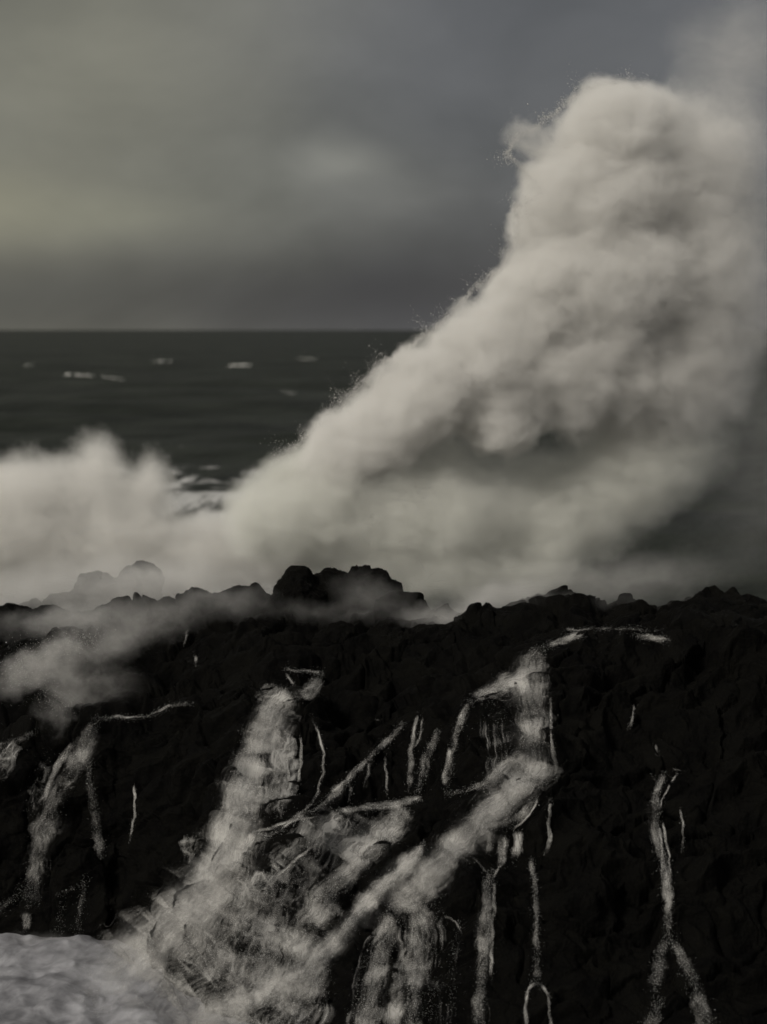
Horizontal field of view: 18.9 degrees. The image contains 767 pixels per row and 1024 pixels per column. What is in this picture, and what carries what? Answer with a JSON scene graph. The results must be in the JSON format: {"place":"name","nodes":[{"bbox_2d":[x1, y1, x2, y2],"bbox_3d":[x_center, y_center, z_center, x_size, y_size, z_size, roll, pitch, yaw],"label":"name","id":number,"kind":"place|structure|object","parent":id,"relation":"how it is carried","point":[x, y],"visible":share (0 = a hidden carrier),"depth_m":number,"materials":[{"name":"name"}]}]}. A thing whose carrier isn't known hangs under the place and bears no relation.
{"place":"outdoors","nodes":[
{"label":"outdoors","id":0,"kind":"place"},
{"bbox_2d":[0,933,248,1023],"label":"water","id":1,"kind":"structure","parent":0,"point":[37,977],"depth_m":58.12,"materials":[{"name":"liquid"}]},
{"bbox_2d":[0,582,766,1023],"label":"cliff","id":2,"kind":"structure","parent":0,"point":[630,716],"depth_m":60.47,"materials":[{"name":"black stone"}]},
{"bbox_2d":[3,732,37,762],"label":"waterfall","id":3,"kind":"structure","parent":2,"relation":"on","point":[13,746],"depth_m":64.86,"materials":[{"name":"grey liquid"}]},
{"bbox_2d":[0,603,84,649],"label":"rock outcrop","id":4,"kind":"object","parent":2,"relation":"on","point":[15,621],"visible":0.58,"depth_m":70.52,"materials":[{"name":"grey stone"}]},
{"bbox_2d":[1,876,89,931],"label":"waterfall","id":5,"kind":"structure","parent":2,"relation":"on","point":[59,894],"depth_m":62.91,"materials":[{"name":"grey liquid"}]},
{"bbox_2d":[20,720,95,906],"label":"waterfall","id":6,"kind":"structure","parent":2,"relation":"on","point":[55,809],"depth_m":64.03,"materials":[{"name":"grey liquid"}]},
{"bbox_2d":[0,566,118,718],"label":"spray burst","id":7,"kind":"object","parent":2,"relation":"on","point":[44,664],"visible":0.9,"depth_m":66.46,"materials":[{"name":"grey liquid"}]},
{"bbox_2d":[42,570,123,611],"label":"rock outcrop","id":8,"kind":"object","parent":2,"relation":"on","point":[88,597],"visible":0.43,"depth_m":74.20,"materials":[{"name":"grey stone"}]},
{"bbox_2d":[112,560,164,599],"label":"rock outcrop","id":9,"kind":"object","parent":2,"relation":"on","point":[142,577],"visible":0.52,"depth_m":75.26,"materials":[{"name":"grey stone"}]},
{"bbox_2d":[97,702,191,721],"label":"waterfall","id":10,"kind":"structure","parent":2,"relation":"on","point":[146,714],"depth_m":65.41,"materials":[{"name":"grey liquid"}]},
{"bbox_2d":[53,688,301,1023],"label":"waterfall","id":11,"kind":"structure","parent":2,"relation":"on","point":[280,756],"depth_m":58.42,"materials":[{"name":"grey liquid"}]},
{"bbox_2d":[269,666,324,699],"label":"waterfall","id":12,"kind":"structure","parent":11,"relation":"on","point":[304,690],"depth_m":64.65,"materials":[{"name":"grey liquid"}]},
{"bbox_2d":[299,877,306,886],"bbox_3d":[-2.053,9.131,57.495,0.438,0.626,0.667,0,5,0],"label":"boulder","id":13,"kind":"object","parent":2,"relation":"on","point":[303,880],"visible":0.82,"depth_m":57.19,"materials":[{"name":"black stone"}]},
{"bbox_2d":[186,846,422,1023],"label":"waterfall","id":14,"kind":"structure","parent":2,"relation":"on","point":[359,908],"depth_m":55.09,"materials":[{"name":"grey liquid"}]},
{"bbox_2d":[304,689,329,710],"bbox_3d":[-2.010,5.374,63.879,1.050,0.886,1.383,0,5,0],"label":"boulder","id":15,"kind":"object","parent":2,"relation":"on","point":[313,692],"visible":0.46,"depth_m":63.67,"materials":[{"name":"black stone"}]},
{"bbox_2d":[313,868,332,894],"bbox_3d":[-1.516,9.246,57.409,0.533,0.775,0.697,0,5,0],"label":"boulder","id":16,"kind":"object","parent":2,"relation":"on","point":[322,875],"visible":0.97,"depth_m":57.16,"materials":[{"name":"black stone"}]},
{"bbox_2d":[264,722,405,838],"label":"waterfall","id":17,"kind":"structure","parent":2,"relation":"on","point":[334,788],"depth_m":59.39,"materials":[{"name":"grey liquid"}]},
{"bbox_2d":[251,795,422,1010],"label":"waterfall","id":18,"kind":"structure","parent":2,"relation":"on","point":[327,827],"depth_m":57.98,"materials":[{"name":"grey liquid"}]},
{"bbox_2d":[271,565,430,628],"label":"rock outcrop","id":19,"kind":"object","parent":2,"relation":"on","point":[324,597],"visible":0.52,"depth_m":70.52,"materials":[{"name":"black stone"}]},
{"bbox_2d":[394,798,443,839],"bbox_3d":[1.448,8.039,59.691,2.411,1.287,1.730,0,5,0],"label":"boulder","id":20,"kind":"object","parent":2,"relation":"on","point":[428,821],"visible":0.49,"depth_m":59.16,"materials":[{"name":"black stone"}]},
{"bbox_2d":[404,702,470,794],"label":"waterfall","id":21,"kind":"structure","parent":2,"relation":"on","point":[435,748],"depth_m":60.60,"materials":[{"name":"grey liquid"}]},
{"bbox_2d":[346,647,557,1023],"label":"waterfall","id":22,"kind":"structure","parent":2,"relation":"on","point":[454,847],"depth_m":56.59,"materials":[{"name":"grey liquid"}]},
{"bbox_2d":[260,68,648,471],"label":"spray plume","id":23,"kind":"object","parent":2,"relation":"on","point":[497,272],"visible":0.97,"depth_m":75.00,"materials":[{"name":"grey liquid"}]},
{"bbox_2d":[452,862,485,914],"bbox_3d":[2.059,9.389,56.524,0.955,1.639,1.450,0,5,0],"label":"boulder","id":24,"kind":"object","parent":2,"relation":"on","point":[469,878],"visible":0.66,"depth_m":55.97,"materials":[{"name":"black stone"}]},
{"bbox_2d":[443,862,497,1023],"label":"waterfall","id":25,"kind":"structure","parent":2,"relation":"on","point":[485,945],"depth_m":54.31,"materials":[{"name":"grey liquid"}]},
{"bbox_2d":[485,796,548,867],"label":"waterfall","id":26,"kind":"structure","parent":2,"relation":"on","point":[517,843],"depth_m":57.59,"materials":[{"name":"grey liquid"}]},
{"bbox_2d":[523,863,551,1018],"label":"waterfall","id":27,"kind":"structure","parent":2,"relation":"on","point":[533,926],"depth_m":54.81,"materials":[{"name":"grey liquid"}]},
{"bbox_2d":[518,593,607,605],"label":"rock outcrop","id":28,"kind":"object","parent":2,"relation":"on","point":[527,598],"visible":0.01,"depth_m":70.54,"materials":[{"name":"black stone"}]},
{"bbox_2d":[546,626,670,649],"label":"waterfall","id":29,"kind":"object","parent":2,"relation":"on","point":[602,634],"visible":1,"depth_m":64.32,"materials":[{"name":"grey liquid"}]},
{"bbox_2d":[647,768,712,1023],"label":"waterfall","id":30,"kind":"structure","parent":2,"relation":"on","point":[669,920],"depth_m":54.63,"materials":[{"name":"grey liquid"}]},
{"bbox_2d":[0,330,766,612],"bbox_3d":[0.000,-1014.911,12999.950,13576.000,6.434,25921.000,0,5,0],"label":"sea","id":31,"kind":"structure","parent":0,"point":[460,471],"depth_m":305.09,"materials":[{"name":"liquid"}]},
{"bbox_2d":[0,0,766,329],"label":"sky","id":32,"kind":"structure","parent":0,"point":[165,164],"materials":[{"name":"grey"}]}
]}

